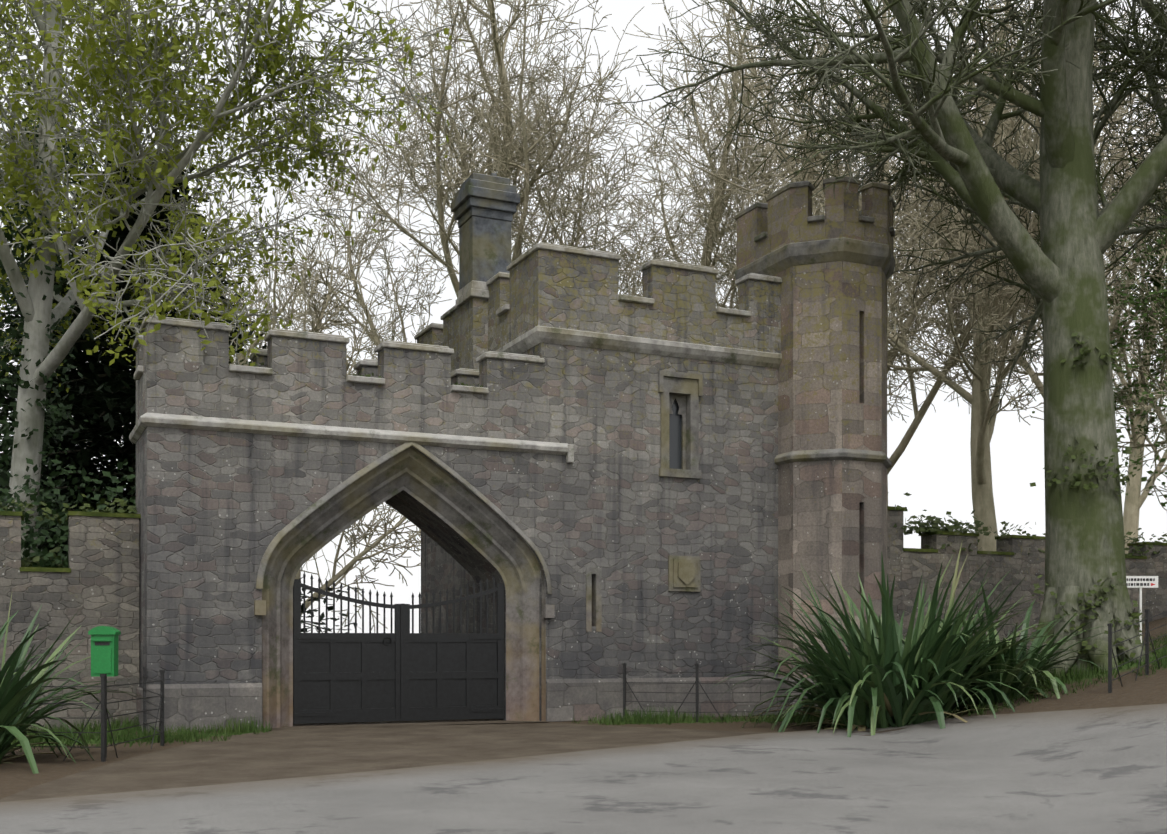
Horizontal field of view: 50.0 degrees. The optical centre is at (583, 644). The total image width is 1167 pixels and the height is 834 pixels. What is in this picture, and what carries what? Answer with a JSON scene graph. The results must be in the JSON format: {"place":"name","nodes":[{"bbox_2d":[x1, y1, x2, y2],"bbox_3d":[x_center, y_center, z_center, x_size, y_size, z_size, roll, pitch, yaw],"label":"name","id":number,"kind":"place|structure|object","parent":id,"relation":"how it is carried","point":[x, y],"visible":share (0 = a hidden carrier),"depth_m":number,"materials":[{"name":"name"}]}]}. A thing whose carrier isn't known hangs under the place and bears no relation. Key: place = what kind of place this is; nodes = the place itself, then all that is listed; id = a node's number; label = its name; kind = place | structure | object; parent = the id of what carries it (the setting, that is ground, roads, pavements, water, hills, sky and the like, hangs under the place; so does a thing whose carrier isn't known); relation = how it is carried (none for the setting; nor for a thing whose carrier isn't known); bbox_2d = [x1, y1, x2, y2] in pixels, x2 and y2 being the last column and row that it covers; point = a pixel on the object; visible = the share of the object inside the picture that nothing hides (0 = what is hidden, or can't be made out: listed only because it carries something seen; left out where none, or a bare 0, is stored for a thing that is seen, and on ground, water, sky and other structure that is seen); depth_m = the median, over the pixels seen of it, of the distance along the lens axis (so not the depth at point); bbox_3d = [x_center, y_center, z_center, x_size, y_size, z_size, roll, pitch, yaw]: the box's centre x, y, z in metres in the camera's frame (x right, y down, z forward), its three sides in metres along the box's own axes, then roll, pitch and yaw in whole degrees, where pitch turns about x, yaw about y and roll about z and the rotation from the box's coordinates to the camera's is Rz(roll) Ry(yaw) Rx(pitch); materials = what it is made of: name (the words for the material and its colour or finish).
{"place":"outdoors","nodes":[
{"label":"outdoors","id":0,"kind":"place"},
{"bbox_2d":[0,704,1166,833],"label":"road","id":1,"kind":"structure","parent":0,"point":[1094,771],"depth_m":12.01,"materials":[{"name":"grey asphalt"}]},
{"bbox_2d":[0,617,1166,798],"bbox_3d":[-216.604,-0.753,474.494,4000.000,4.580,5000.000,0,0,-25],"label":"ground","id":2,"kind":"structure","parent":0,"point":[17,775],"depth_m":19.20,"materials":[{"name":"brown soil"}]},
{"bbox_2d":[0,245,134,562],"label":"yew tree","id":3,"kind":"object","parent":2,"relation":"on","point":[65,443],"visible":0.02,"depth_m":31.79,"materials":[{"name":"green plant"}]},
{"bbox_2d":[0,66,135,567],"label":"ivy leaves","id":4,"kind":"object","parent":2,"relation":"on","point":[5,431],"visible":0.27,"depth_m":25.68,"materials":[{"name":"green plant"}]},
{"bbox_2d":[0,515,138,730],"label":"wing wall","id":5,"kind":"structure","parent":2,"relation":"on","point":[97,585],"depth_m":21.09,"materials":[{"name":"stone"}]},
{"bbox_2d":[0,511,140,571],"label":"wall coping","id":6,"kind":"object","parent":5,"relation":"on","point":[74,513],"visible":0.76,"depth_m":20.98,"materials":[{"name":"grey stone"}]},
{"bbox_2d":[0,595,152,773],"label":"flax clump","id":7,"kind":"object","parent":2,"relation":"on","point":[15,693],"visible":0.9,"depth_m":15.30,"materials":[{"name":"green plant"}]},
{"bbox_2d":[9,667,164,761],"bbox_3d":[-10.626,1.062,18.257,9.776,1.390,4.839,0,0,4],"label":"estate fence","id":8,"kind":"object","parent":2,"relation":"on","point":[103,703],"visible":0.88,"depth_m":15.84,"materials":[{"name":"metal"}]},
{"bbox_2d":[88,626,120,757],"bbox_3d":[-6.101,0.762,15.946,0.330,1.990,0.317,0,0,-7],"label":"post box","id":9,"kind":"object","parent":2,"relation":"on","point":[104,649],"visible":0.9,"depth_m":15.81,"materials":[{"name":"metal"}]},
{"bbox_2d":[0,139,373,632],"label":"yew tree","id":10,"kind":"object","parent":2,"relation":"on","point":[112,396],"visible":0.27,"depth_m":30.98,"materials":[{"name":"green plant"}]},
{"bbox_2d":[0,0,469,557],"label":"tree","id":11,"kind":"object","parent":2,"relation":"on","point":[96,62],"visible":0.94,"depth_m":23.39,"materials":[{"name":"green plant"}]},
{"bbox_2d":[85,109,451,586],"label":"tree","id":12,"kind":"object","parent":2,"relation":"on","point":[255,343],"visible":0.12,"depth_m":57.00,"materials":[{"name":"brown plant"}]},
{"bbox_2d":[205,200,420,632],"bbox_3d":[-8.269,-6.030,38.438,12.162,15.589,7.130,0,0,-25],"label":"tree behind gate","id":13,"kind":"object","parent":2,"relation":"on","point":[345,570],"visible":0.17,"depth_m":38.52,"materials":[{"name":"brown plant"}]},
{"bbox_2d":[0,719,907,801],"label":"gravel apron","id":14,"kind":"object","parent":2,"relation":"on","point":[305,750],"visible":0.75,"depth_m":17.02,"materials":[{"name":"brown gravel"}]},
{"bbox_2d":[228,0,682,374],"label":"tree","id":15,"kind":"object","parent":2,"relation":"on","point":[504,156],"visible":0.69,"depth_m":46.93,"materials":[{"name":"brown plant"}]},
{"bbox_2d":[136,249,780,720],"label":"lodge walls","id":16,"kind":"structure","parent":2,"relation":"on","point":[218,511],"depth_m":23.61,"materials":[{"name":"grey stone"}]},
{"bbox_2d":[293,571,503,723],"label":"timber gate","id":17,"kind":"structure","parent":16,"relation":"attached to","point":[401,673],"depth_m":22.77,"materials":[{"name":"paint"}]},
{"bbox_2d":[129,242,781,462],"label":"coping stones","id":18,"kind":"object","parent":16,"relation":"on","point":[514,349],"visible":0.46,"depth_m":23.23,"materials":[{"name":"grey stone"}]},
{"bbox_2d":[460,297,487,369],"bbox_3d":[-2.055,-5.413,26.134,0.820,3.380,0.800,0,0,-25],"label":"chimney shaft","id":19,"kind":"object","parent":16,"relation":"on","point":[473,328],"visible":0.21,"depth_m":25.70,"materials":[{"name":"stone"}]},
{"bbox_2d":[254,370,702,727],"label":"lodge dressings","id":20,"kind":"structure","parent":16,"relation":"attached to","point":[500,545],"depth_m":23.02,"materials":[{"name":"beige stone"}]},
{"bbox_2d":[136,676,825,733],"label":"wall plinth","id":21,"kind":"structure","parent":16,"relation":"attached to","point":[192,705],"depth_m":23.73,"materials":[{"name":"grey stone"}]},
{"bbox_2d":[451,173,519,289],"bbox_3d":[-2.055,-8.643,26.134,1.140,2.400,1.120,0,0,-25],"label":"chimney stack","id":22,"kind":"object","parent":16,"relation":"on","point":[483,207],"visible":0.94,"depth_m":25.74,"materials":[{"name":"grey stone"}]},
{"bbox_2d":[669,398,681,468],"bbox_3d":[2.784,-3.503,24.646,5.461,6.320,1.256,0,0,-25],"label":"window pane","id":23,"kind":"structure","parent":16,"relation":"in","point":[675,439],"depth_m":24.86,"materials":[{"name":"grey glass"}]},
{"bbox_2d":[0,359,1166,567],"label":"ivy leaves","id":24,"kind":"object","parent":2,"relation":"on","point":[927,528],"visible":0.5,"depth_m":27.69,"materials":[{"name":"green plant"}]},
{"bbox_2d":[11,623,1166,751],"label":"grass tufts","id":25,"kind":"object","parent":2,"relation":"on","point":[251,727],"visible":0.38,"depth_m":21.14,"materials":[{"name":"green plant"}]},
{"bbox_2d":[418,0,984,417],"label":"tree","id":26,"kind":"object","parent":2,"relation":"on","point":[711,240],"visible":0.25,"depth_m":54.85,"materials":[{"name":"brown plant"}]},
{"bbox_2d":[622,663,822,721],"bbox_3d":[4.000,0.874,24.410,6.479,1.766,1.018,0,0,-15],"label":"estate fence","id":27,"kind":"object","parent":2,"relation":"on","point":[697,683],"visible":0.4,"depth_m":23.64,"materials":[{"name":"metal"}]},
{"bbox_2d":[737,182,892,677],"bbox_3d":[4.878,-3.833,26.480,2.582,10.580,3.512,0,0,-25],"label":"tower shaft","id":28,"kind":"object","parent":2,"relation":"on","point":[832,394],"visible":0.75,"depth_m":25.03,"materials":[{"name":"stone"}]},
{"bbox_2d":[734,176,895,468],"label":"tower copings","id":29,"kind":"object","parent":28,"relation":"attached to","point":[822,251],"visible":0.4,"depth_m":24.98,"materials":[{"name":"grey stone"}]},
{"bbox_2d":[565,0,1166,504],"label":"tree","id":30,"kind":"object","parent":2,"relation":"on","point":[921,412],"visible":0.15,"depth_m":45.73,"materials":[{"name":"brown plant"}]},
{"bbox_2d":[605,0,1166,677],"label":"beech tree","id":31,"kind":"object","parent":2,"relation":"on","point":[1059,270],"visible":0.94,"depth_m":23.49,"materials":[{"name":"green plant"}]},
{"bbox_2d":[714,543,1070,736],"bbox_3d":[5.426,0.527,21.638,5.962,4.701,5.812,0,0,43],"label":"flax clump","id":32,"kind":"object","parent":2,"relation":"on","point":[883,675],"visible":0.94,"depth_m":20.62,"materials":[{"name":"green plant"}]},
{"bbox_2d":[734,0,1166,550],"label":"tree","id":33,"kind":"object","parent":2,"relation":"on","point":[990,318],"visible":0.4,"depth_m":37.94,"materials":[{"name":"brown plant"}]},
{"bbox_2d":[878,583,1116,709],"bbox_3d":[7.297,0.357,22.236,4.169,2.854,4.175,0,0,-25],"label":"flax clump","id":34,"kind":"object","parent":2,"relation":"on","point":[1035,660],"visible":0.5,"depth_m":21.53,"materials":[{"name":"green plant"}]},
{"bbox_2d":[887,510,1166,651],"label":"wing wall","id":35,"kind":"structure","parent":2,"relation":"on","point":[907,569],"depth_m":28.46,"materials":[{"name":"stone"}]},
{"bbox_2d":[887,506,1166,558],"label":"wall coping","id":36,"kind":"object","parent":35,"relation":"on","point":[1000,537],"visible":0.44,"depth_m":28.51,"materials":[{"name":"grey stone"}]},
{"bbox_2d":[892,0,1166,412],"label":"tree","id":37,"kind":"object","parent":2,"relation":"on","point":[1110,179],"visible":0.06,"depth_m":46.96,"materials":[{"name":"brown plant"}]},
{"bbox_2d":[970,0,1166,292],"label":"beech tree","id":38,"kind":"object","parent":2,"relation":"on","point":[1132,53],"visible":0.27,"depth_m":27.57,"materials":[{"name":"brown plant"}]},
{"bbox_2d":[1030,333,1144,663],"bbox_3d":[9.569,-2.722,23.425,2.281,6.268,1.578,0,0,-12],"label":"ivy","id":39,"kind":"object","parent":2,"relation":"on","point":[1135,615],"visible":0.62,"depth_m":23.21,"materials":[{"name":"green plant"}]},
{"bbox_2d":[1030,159,1166,510],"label":"leafy tree","id":40,"kind":"object","parent":2,"relation":"on","point":[1158,298],"visible":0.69,"depth_m":42.62,"materials":[{"name":"green plant"}]},
{"bbox_2d":[1033,142,1166,553],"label":"tree","id":41,"kind":"object","parent":2,"relation":"on","point":[1133,502],"visible":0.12,"depth_m":65.01,"materials":[{"name":"brown plant"}]},
{"bbox_2d":[1107,609,1166,692],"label":"estate fence","id":42,"kind":"object","parent":2,"relation":"on","point":[1146,643],"visible":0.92,"depth_m":20.50,"materials":[{"name":"metal"}]},
{"bbox_2d":[1126,576,1157,642],"bbox_3d":[10.577,-0.339,23.746,0.640,1.912,0.063,0,0,1],"label":"road sign","id":43,"kind":"object","parent":2,"relation":"on","point":[1140,582],"visible":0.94,"depth_m":23.72,"materials":[{"name":"white metal"}]},
{"bbox_2d":[0,0,1166,632],"label":"sky","id":44,"kind":"structure","parent":0,"point":[934,467],"materials":[{"name":"white"}]}
]}

